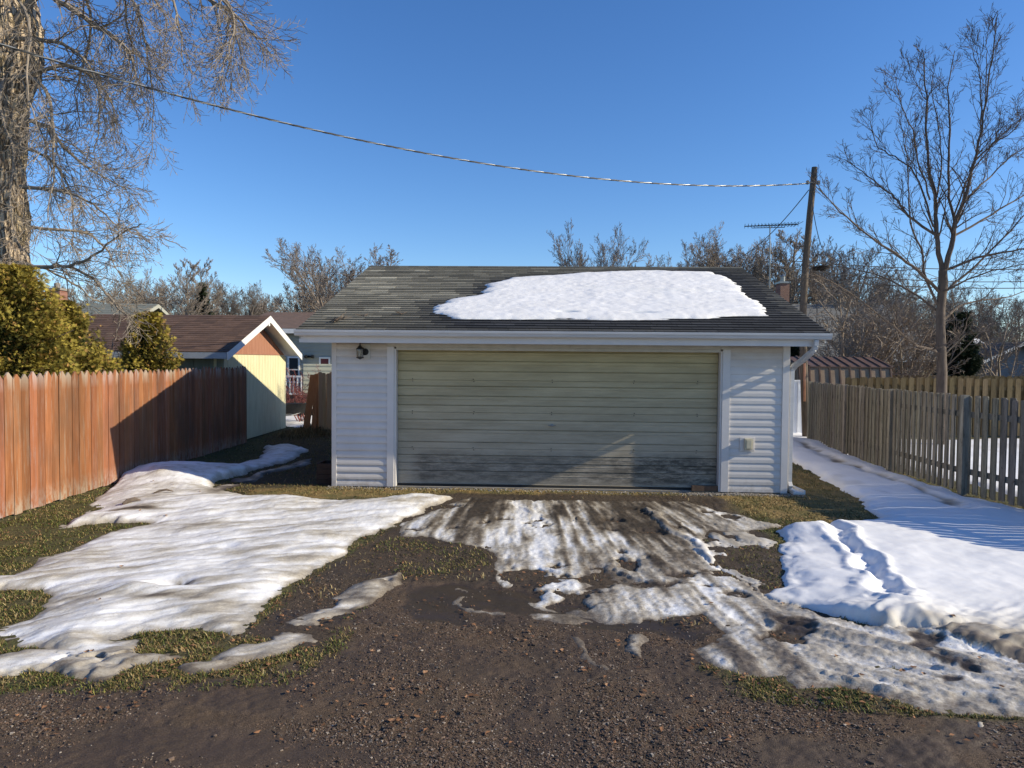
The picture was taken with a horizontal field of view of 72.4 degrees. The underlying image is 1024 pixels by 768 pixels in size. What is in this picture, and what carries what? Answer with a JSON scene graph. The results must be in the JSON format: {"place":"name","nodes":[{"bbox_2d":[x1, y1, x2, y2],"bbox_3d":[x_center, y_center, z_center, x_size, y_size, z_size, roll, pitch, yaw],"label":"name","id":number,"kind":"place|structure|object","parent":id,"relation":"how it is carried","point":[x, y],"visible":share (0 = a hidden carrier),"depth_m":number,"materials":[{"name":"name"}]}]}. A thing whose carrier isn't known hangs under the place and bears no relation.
{"place":"outdoors","nodes":[
{"label":"outdoors","id":0,"kind":"place"},
{"bbox_2d":[101,338,124,368],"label":"bare shrub","id":1,"kind":"object","parent":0,"point":[113,350],"visible":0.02,"depth_m":13.90,"materials":[{"name":"brown plant"}]},
{"bbox_2d":[0,421,1023,767],"bbox_3d":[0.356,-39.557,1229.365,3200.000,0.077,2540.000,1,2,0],"label":"ground","id":2,"kind":"structure","parent":0,"point":[230,715],"depth_m":4.33,"materials":[{"name":"brown soil"}]},
{"bbox_2d":[0,261,93,378],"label":"evergreen shrub","id":3,"kind":"object","parent":2,"relation":"on","point":[30,330],"visible":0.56,"depth_m":10.12,"materials":[{"name":"green plant"}]},
{"bbox_2d":[21,299,109,375],"bbox_3d":[-7.178,0.159,11.049,1.791,3.007,1.659,1,2,0],"label":"evergreen shrub","id":4,"kind":"object","parent":2,"relation":"on","point":[91,362],"visible":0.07,"depth_m":10.94,"materials":[{"name":"green plant"}]},
{"bbox_2d":[55,280,151,303],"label":"bare tree","id":5,"kind":"object","parent":2,"relation":"on","point":[85,300],"visible":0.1,"depth_m":66.70,"materials":[{"name":"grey plant"}]},
{"bbox_2d":[87,347,125,373],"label":"evergreen shrub","id":6,"kind":"object","parent":2,"relation":"on","point":[109,365],"visible":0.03,"depth_m":12.11,"materials":[{"name":"green plant"}]},
{"bbox_2d":[48,283,169,317],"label":"house","id":7,"kind":"structure","parent":2,"relation":"on","point":[60,291],"depth_m":31.03,"materials":[{"name":"grey"}]},
{"bbox_2d":[0,366,246,517],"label":"picket fence","id":8,"kind":"object","parent":2,"relation":"on","point":[64,436],"visible":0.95,"depth_m":10.68,"materials":[{"name":"brown wood"}]},
{"bbox_2d":[101,276,180,313],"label":"bare tree","id":9,"kind":"object","parent":2,"relation":"on","point":[157,298],"visible":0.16,"depth_m":61.47,"materials":[{"name":"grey plant"}]},
{"bbox_2d":[115,311,183,372],"bbox_3d":[-7.132,0.070,13.657,1.583,3.010,1.410,1,2,0],"label":"evergreen shrub","id":10,"kind":"object","parent":2,"relation":"on","point":[144,354],"visible":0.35,"depth_m":13.39,"materials":[{"name":"green plant"}]},
{"bbox_2d":[0,0,306,347],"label":"bare tree","id":11,"kind":"object","parent":2,"relation":"on","point":[21,73],"visible":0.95,"depth_m":11.72,"materials":[{"name":"brown plant"}]},
{"bbox_2d":[122,266,194,314],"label":"bare tree","id":12,"kind":"object","parent":2,"relation":"on","point":[147,293],"visible":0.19,"depth_m":64.38,"materials":[{"name":"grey plant"}]},
{"bbox_2d":[157,257,219,314],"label":"bare tree","id":13,"kind":"object","parent":2,"relation":"on","point":[190,306],"visible":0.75,"depth_m":57.51,"materials":[{"name":"grey plant"}]},
{"bbox_2d":[84,314,301,438],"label":"shed","id":14,"kind":"structure","parent":2,"relation":"on","point":[260,348],"depth_m":17.05,"materials":[{"name":"brown"}]},
{"bbox_2d":[171,257,227,314],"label":"bare tree","id":15,"kind":"object","parent":2,"relation":"on","point":[215,298],"visible":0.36,"depth_m":61.69,"materials":[{"name":"brown plant"}]},
{"bbox_2d":[186,282,214,314],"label":"conifer","id":16,"kind":"object","parent":2,"relation":"on","point":[201,294],"visible":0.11,"depth_m":59.54,"materials":[{"name":"green plant"}]},
{"bbox_2d":[170,274,266,314],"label":"bare tree","id":17,"kind":"object","parent":2,"relation":"on","point":[234,297],"visible":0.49,"depth_m":63.96,"materials":[{"name":"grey plant"}]},
{"bbox_2d":[0,426,452,683],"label":"snow","id":18,"kind":"structure","parent":2,"relation":"on","point":[199,551],"depth_m":6.54,"materials":[{"name":"white snow"}]},
{"bbox_2d":[122,497,140,503],"bbox_3d":[-5.045,1.539,9.277,0.063,0.068,0.257,2,2,33],"label":"bark piece","id":19,"kind":"object","parent":18,"relation":"on","point":[130,500],"visible":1,"depth_m":9.25,"materials":[{"name":"beige wood"}]},
{"bbox_2d":[154,489,172,492],"bbox_3d":[-4.932,1.509,9.908,0.255,0.055,0.048,-1,2,-34],"label":"stick","id":20,"kind":"object","parent":18,"relation":"on","point":[160,490],"visible":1,"depth_m":9.89,"materials":[{"name":"wood"}]},
{"bbox_2d":[214,280,284,314],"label":"bare tree","id":21,"kind":"object","parent":2,"relation":"on","point":[264,306],"visible":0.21,"depth_m":67.95,"materials":[{"name":"brown plant"}]},
{"bbox_2d":[245,283,303,313],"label":"bare tree","id":22,"kind":"object","parent":2,"relation":"on","point":[265,299],"visible":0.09,"depth_m":72.42,"materials":[{"name":"brown plant"}]},
{"bbox_2d":[259,312,331,414],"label":"house","id":23,"kind":"structure","parent":2,"relation":"on","point":[314,354],"depth_m":24.96,"materials":[{"name":"grey"}]},
{"bbox_2d":[287,356,299,382],"bbox_3d":[-7.782,-0.511,24.964,0.433,0.938,0.070,1,2,0],"label":"window","id":24,"kind":"structure","parent":23,"relation":"in","point":[293,363],"depth_m":24.94,"materials":[{"name":"white paint"}]},
{"bbox_2d":[319,357,330,363],"bbox_3d":[-6.677,-0.464,24.966,0.395,0.987,0.070,1,2,0],"label":"window","id":25,"kind":"structure","parent":23,"relation":"in","point":[322,360],"depth_m":24.93,"materials":[{"name":"white paint"}]},
{"bbox_2d":[263,423,331,439],"bbox_3d":[-5.385,1.149,18.634,2.544,0.356,3.974,1,2,0],"label":"dry brush","id":26,"kind":"object","parent":2,"relation":"on","point":[293,432],"visible":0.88,"depth_m":18.10,"materials":[{"name":"brown plant"}]},
{"bbox_2d":[286,366,318,421],"bbox_3d":[-6.484,0.308,21.516,1.439,1.835,1.690,1,2,0],"label":"bare shrub","id":27,"kind":"object","parent":2,"relation":"on","point":[301,393],"visible":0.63,"depth_m":21.46,"materials":[{"name":"red plant"}]},
{"bbox_2d":[303,375,313,433],"bbox_3d":[-5.350,0.531,18.490,0.165,1.552,0.409,1,2,23],"label":"board","id":28,"kind":"object","parent":2,"relation":"on","point":[308,411],"visible":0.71,"depth_m":18.48,"materials":[{"name":"brown wood"}]},
{"bbox_2d":[266,256,361,311],"bbox_3d":[-9.737,-2.845,35.918,5.782,7.344,6.364,-1,2,-28],"label":"bare tree","id":29,"kind":"object","parent":2,"relation":"on","point":[302,306],"visible":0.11,"depth_m":34.63,"materials":[{"name":"brown plant"}]},
{"bbox_2d":[311,374,317,429],"bbox_3d":[-5.200,0.524,18.490,0.124,1.570,0.320,1,2,0],"label":"board","id":30,"kind":"object","parent":2,"relation":"on","point":[315,403],"visible":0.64,"depth_m":18.49,"materials":[{"name":"brown wood"}]},
{"bbox_2d":[316,372,331,430],"bbox_3d":[-4.907,0.489,19.051,0.196,1.646,1.073,2,2,34],"label":"broken fence","id":31,"kind":"object","parent":2,"relation":"on","point":[324,412],"visible":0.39,"depth_m":18.73,"materials":[{"name":"brown wood"}]},
{"bbox_2d":[316,460,331,484],"bbox_3d":[-2.953,1.418,11.241,0.250,0.335,0.400,1,2,2],"label":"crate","id":32,"kind":"object","parent":2,"relation":"on","point":[323,472],"visible":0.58,"depth_m":11.04,"materials":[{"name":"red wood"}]},
{"bbox_2d":[261,238,402,311],"bbox_3d":[-7.750,-2.916,31.439,6.959,7.831,7.258,2,2,37],"label":"bare tree","id":33,"kind":"object","parent":2,"relation":"on","point":[318,302],"visible":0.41,"depth_m":31.21,"materials":[{"name":"brown plant"}]},
{"bbox_2d":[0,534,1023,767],"bbox_3d":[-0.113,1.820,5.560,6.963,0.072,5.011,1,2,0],"label":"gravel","id":34,"kind":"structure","parent":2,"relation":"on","point":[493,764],"depth_m":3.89,"materials":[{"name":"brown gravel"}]},
{"bbox_2d":[0,437,1023,719],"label":"grass","id":35,"kind":"structure","parent":2,"relation":"on","point":[202,641],"depth_m":5.01,"materials":[{"name":"green plant"}]},
{"bbox_2d":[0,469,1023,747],"bbox_3d":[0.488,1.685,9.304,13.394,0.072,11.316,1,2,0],"label":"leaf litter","id":36,"kind":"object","parent":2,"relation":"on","point":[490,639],"visible":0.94,"depth_m":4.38,"materials":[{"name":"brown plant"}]},
{"bbox_2d":[93,282,1021,342],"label":"distant wood","id":37,"kind":"object","parent":2,"relation":"on","point":[321,296],"visible":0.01,"depth_m":93.26,"materials":[{"name":"brown plant"}]},
{"bbox_2d":[293,266,832,493],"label":"garage","id":38,"kind":"structure","parent":2,"relation":"on","point":[424,395],"depth_m":10.82,"materials":[{"name":"white plastic"}]},
{"bbox_2d":[330,312,348,321],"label":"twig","id":39,"kind":"object","parent":38,"relation":"on","point":[335,320],"visible":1,"depth_m":10.71,"materials":[{"name":"wood"}]},
{"bbox_2d":[397,350,718,489],"bbox_3d":[0.684,0.530,10.855,4.944,2.161,0.070,1,2,2],"label":"roll door","id":40,"kind":"structure","parent":38,"relation":"in","point":[533,419],"depth_m":10.85,"materials":[{"name":"metal"}]},
{"bbox_2d":[433,270,767,319],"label":"roof snow","id":41,"kind":"structure","parent":38,"relation":"on","point":[641,295],"depth_m":11.84,"materials":[{"name":"white snow"}]},
{"bbox_2d":[325,485,806,498],"bbox_3d":[0.754,1.636,10.601,7.274,0.046,0.339,1,2,3],"label":"concrete slab","id":42,"kind":"object","parent":2,"relation":"on","point":[729,494],"visible":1,"depth_m":10.60,"materials":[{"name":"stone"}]},
{"bbox_2d":[547,220,647,266],"bbox_3d":[4.553,-3.913,37.707,5.211,9.699,4.735,-1,2,-36],"label":"bare tree","id":43,"kind":"object","parent":2,"relation":"on","point":[614,255],"visible":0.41,"depth_m":37.65,"materials":[{"name":"brown plant"}]},
{"bbox_2d":[624,253,680,266],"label":"bare tree","id":44,"kind":"object","parent":2,"relation":"on","point":[646,263],"depth_m":59.08,"materials":[{"name":"brown plant"}]},
{"bbox_2d":[286,415,1023,662],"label":"snow","id":45,"kind":"structure","parent":2,"relation":"on","point":[917,554],"depth_m":7.01,"materials":[{"name":"white snow"}]},
{"bbox_2d":[286,402,312,421],"bbox_3d":[-6.441,0.848,21.104,1.657,0.653,0.640,-1,2,-29],"label":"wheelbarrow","id":46,"kind":"object","parent":45,"relation":"on","point":[295,408],"visible":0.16,"depth_m":20.83,"materials":[{"name":"metal"}]},
{"bbox_2d":[646,242,724,266],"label":"bare tree","id":47,"kind":"object","parent":2,"relation":"on","point":[660,259],"visible":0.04,"depth_m":58.25,"materials":[{"name":"brown plant"}]},
{"bbox_2d":[399,497,1023,726],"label":"ice","id":48,"kind":"structure","parent":2,"relation":"on","point":[960,677],"depth_m":5.67,"materials":[{"name":"white ice"}]},
{"bbox_2d":[678,232,768,272],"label":"bare tree","id":49,"kind":"object","parent":2,"relation":"on","point":[715,255],"visible":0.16,"depth_m":44.28,"materials":[{"name":"brown plant"}]},
{"bbox_2d":[683,222,783,285],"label":"bare tree","id":50,"kind":"object","parent":2,"relation":"on","point":[708,260],"visible":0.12,"depth_m":41.91,"materials":[{"name":"brown plant"}]},
{"bbox_2d":[708,228,811,303],"bbox_3d":[15.452,-4.043,41.914,6.221,9.876,6.846,-1,2,-33],"label":"bare tree","id":51,"kind":"object","parent":2,"relation":"on","point":[759,258],"visible":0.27,"depth_m":39.88,"materials":[{"name":"brown plant"}]},
{"bbox_2d":[787,485,805,494],"bbox_3d":[4.302,1.618,10.697,0.184,0.060,0.440,1,2,0],"label":"splash block","id":52,"kind":"object","parent":2,"relation":"on","point":[794,490],"depth_m":10.56,"materials":[{"name":"plastic"}]},
{"bbox_2d":[793,380,801,432],"bbox_3d":[6.423,0.633,18.938,3.056,1.510,0.065,1,2,0],"label":"panel fence","id":53,"kind":"object","parent":2,"relation":"on","point":[797,423],"visible":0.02,"depth_m":18.93,"materials":[{"name":"white metal"}]},
{"bbox_2d":[790,346,812,356],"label":"evergreen shrub","id":54,"kind":"object","parent":2,"relation":"on","point":[794,351],"visible":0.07,"depth_m":26.55,"materials":[{"name":"green plant"}]},
{"bbox_2d":[753,229,861,306],"bbox_3d":[15.949,-3.848,39.201,6.950,9.737,7.843,2,2,36],"label":"bare tree","id":55,"kind":"object","parent":2,"relation":"on","point":[792,275],"visible":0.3,"depth_m":39.21,"materials":[{"name":"brown plant"}]},
{"bbox_2d":[800,167,819,436],"bbox_3d":[7.588,-1.936,17.949,0.374,7.205,0.315,0,2,-13],"label":"utility pole","id":56,"kind":"object","parent":2,"relation":"on","point":[803,309],"visible":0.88,"depth_m":17.90,"materials":[{"name":"brown wood"}]},
{"bbox_2d":[0,43,809,186],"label":"overhead wire","id":57,"kind":"object","parent":56,"relation":"attached to","point":[77,67],"visible":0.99,"depth_m":12.33,"materials":[{"name":"grey metal"}]},
{"bbox_2d":[716,190,808,263],"bbox_3d":[8.141,-4.840,23.848,0.023,0.625,12.060,1,2,6],"label":"overhead wire","id":58,"kind":"object","parent":56,"relation":"attached to","point":[771,232],"visible":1,"depth_m":21.09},
{"bbox_2d":[810,193,821,247],"bbox_3d":[7.548,-4.070,17.372,0.019,1.556,1.021,1,2,7],"label":"overhead wire","id":59,"kind":"object","parent":56,"relation":"hanging from","point":[815,222],"visible":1,"depth_m":17.41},
{"bbox_2d":[816,186,937,277],"bbox_3d":[13.126,-4.715,23.850,0.022,1.026,16.170,2,3,42],"label":"overhead wire","id":60,"kind":"object","parent":56,"relation":"attached to","point":[846,215],"visible":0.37,"depth_m":19.53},
{"bbox_2d":[754,261,903,359],"bbox_3d":[13.074,-1.868,28.698,5.638,6.102,6.158,2,2,30],"label":"bare shrub","id":61,"kind":"object","parent":2,"relation":"on","point":[862,296],"visible":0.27,"depth_m":28.82,"materials":[{"name":"brown plant"}]},
{"bbox_2d":[775,235,897,303],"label":"bare tree","id":62,"kind":"object","parent":2,"relation":"on","point":[843,270],"visible":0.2,"depth_m":42.16,"materials":[{"name":"brown plant"}]},
{"bbox_2d":[790,356,893,384],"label":"metal shed","id":63,"kind":"structure","parent":2,"relation":"on","point":[834,370],"depth_m":21.25,"materials":[{"name":"metal"}]},
{"bbox_2d":[792,263,926,325],"bbox_3d":[19.051,-3.129,39.572,7.240,8.202,6.942,-1,2,-34],"label":"bare tree","id":64,"kind":"object","parent":2,"relation":"on","point":[818,293],"visible":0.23,"depth_m":39.25,"materials":[{"name":"brown plant"}]},
{"bbox_2d":[792,304,935,376],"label":"house","id":65,"kind":"structure","parent":2,"relation":"on","point":[813,309],"depth_m":36.37,"materials":[{"name":"beige stone"}]},
{"bbox_2d":[744,222,801,287],"bbox_3d":[12.488,-5.627,33.825,2.786,4.412,1.703,1,2,0],"label":"tv antenna","id":66,"kind":"object","parent":65,"relation":"on","point":[775,225],"visible":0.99,"depth_m":33.75,"materials":[{"name":"metal"}]},
{"bbox_2d":[775,274,790,301],"bbox_3d":[12.681,-2.083,32.945,0.500,6.125,0.680,1,2,0],"label":"chimney stack","id":67,"kind":"object","parent":65,"relation":"attached to","point":[782,288],"visible":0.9,"depth_m":32.57,"materials":[{"name":"brick"}]},
{"bbox_2d":[814,272,935,376],"bbox_3d":[13.867,-1.445,26.774,4.179,5.394,7.474,2,2,28],"label":"bare shrub","id":68,"kind":"object","parent":2,"relation":"on","point":[890,361],"visible":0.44,"depth_m":25.62,"materials":[{"name":"brown plant"}]},
{"bbox_2d":[808,271,949,380],"bbox_3d":[11.830,-1.268,24.284,4.859,5.160,4.491,0,2,-9],"label":"bare shrub","id":69,"kind":"object","parent":2,"relation":"on","point":[861,351],"visible":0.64,"depth_m":23.46,"materials":[{"name":"brown plant"}]},
{"bbox_2d":[853,265,933,330],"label":"bare tree","id":70,"kind":"object","parent":2,"relation":"on","point":[914,284],"visible":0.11,"depth_m":47.75,"materials":[{"name":"brown plant"}]},
{"bbox_2d":[791,3,1023,444],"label":"bare tree","id":71,"kind":"object","parent":2,"relation":"on","point":[943,288],"visible":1,"depth_m":16.82,"materials":[{"name":"brown plant"}]},
{"bbox_2d":[810,264,829,270],"bbox_3d":[7.083,-2.668,16.119,0.444,0.146,0.442,1,2,0],"label":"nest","id":72,"kind":"object","parent":71,"relation":"on","point":[821,268],"visible":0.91,"depth_m":16.03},
{"bbox_2d":[807,381,1023,506],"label":"board fence","id":73,"kind":"object","parent":2,"relation":"on","point":[859,422],"visible":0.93,"depth_m":11.81,"materials":[{"name":"wood"}]},
{"bbox_2d":[817,300,1014,392],"bbox_3d":[13.898,-0.771,24.726,4.411,4.189,5.848,0,2,-21],"label":"bare shrub","id":74,"kind":"object","parent":2,"relation":"on","point":[912,365],"visible":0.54,"depth_m":24.17,"materials":[{"name":"brown plant"}]},
{"bbox_2d":[878,301,982,375],"bbox_3d":[16.393,-1.082,28.371,4.373,4.587,2.778,2,2,28],"label":"bare shrub","id":75,"kind":"object","parent":2,"relation":"on","point":[947,325],"visible":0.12,"depth_m":27.96,"materials":[{"name":"brown plant"}]},
{"bbox_2d":[891,283,971,339],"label":"bare tree","id":76,"kind":"object","parent":2,"relation":"on","point":[948,300],"visible":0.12,"depth_m":50.97,"materials":[{"name":"brown plant"}]},
{"bbox_2d":[845,377,1023,435],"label":"board fence","id":77,"kind":"object","parent":2,"relation":"on","point":[1000,388],"visible":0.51,"depth_m":19.17,"materials":[{"name":"brown wood"}]},
{"bbox_2d":[903,296,1000,342],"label":"bare tree","id":78,"kind":"object","parent":2,"relation":"on","point":[965,309],"visible":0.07,"depth_m":55.19,"materials":[{"name":"brown plant"}]},
{"bbox_2d":[893,375,1023,404],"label":"board fence","id":79,"kind":"object","parent":2,"relation":"on","point":[974,377],"visible":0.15,"depth_m":25.67,"materials":[{"name":"brown wood"}]},
{"bbox_2d":[935,311,983,376],"bbox_3d":[17.560,-0.771,27.456,1.975,4.202,1.980,1,2,0],"label":"conifer","id":80,"kind":"object","parent":2,"relation":"on","point":[972,366],"visible":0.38,"depth_m":27.21,"materials":[{"name":"green plant"}]},
{"bbox_2d":[929,342,1023,376],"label":"house","id":81,"kind":"structure","parent":2,"relation":"on","point":[1005,372],"depth_m":35.98,"materials":[{"name":"stone"}]},
{"bbox_2d":[931,300,1023,376],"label":"bare shrub","id":82,"kind":"object","parent":2,"relation":"on","point":[1000,354],"visible":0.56,"depth_m":29.66,"materials":[{"name":"brown plant"}]},
{"bbox_2d":[948,287,1023,342],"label":"bare tree","id":83,"kind":"object","parent":2,"relation":"on","point":[999,300],"visible":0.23,"depth_m":58.41,"materials":[{"name":"brown plant"}]},
{"bbox_2d":[975,299,1023,342],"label":"bare tree","id":84,"kind":"object","parent":2,"relation":"on","point":[1015,320],"visible":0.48,"depth_m":55.12,"materials":[{"name":"brown plant"}]},
{"bbox_2d":[26,0,1023,340],"label":"sky","id":85,"kind":"structure","parent":0,"point":[697,92],"materials":[{"name":"blue"}]},
{"bbox_2d":[767,258,1023,269],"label":"overhead wire","id":86,"kind":"object","parent":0,"point":[882,266],"visible":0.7,"depth_m":29.83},
{"bbox_2d":[767,265,1023,281],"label":"overhead wire","id":87,"kind":"object","parent":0,"point":[893,278],"visible":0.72,"depth_m":30.84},
{"bbox_2d":[808,279,1023,288],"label":"overhead wire","id":88,"kind":"object","parent":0,"point":[931,287],"visible":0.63,"depth_m":29.86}
]}

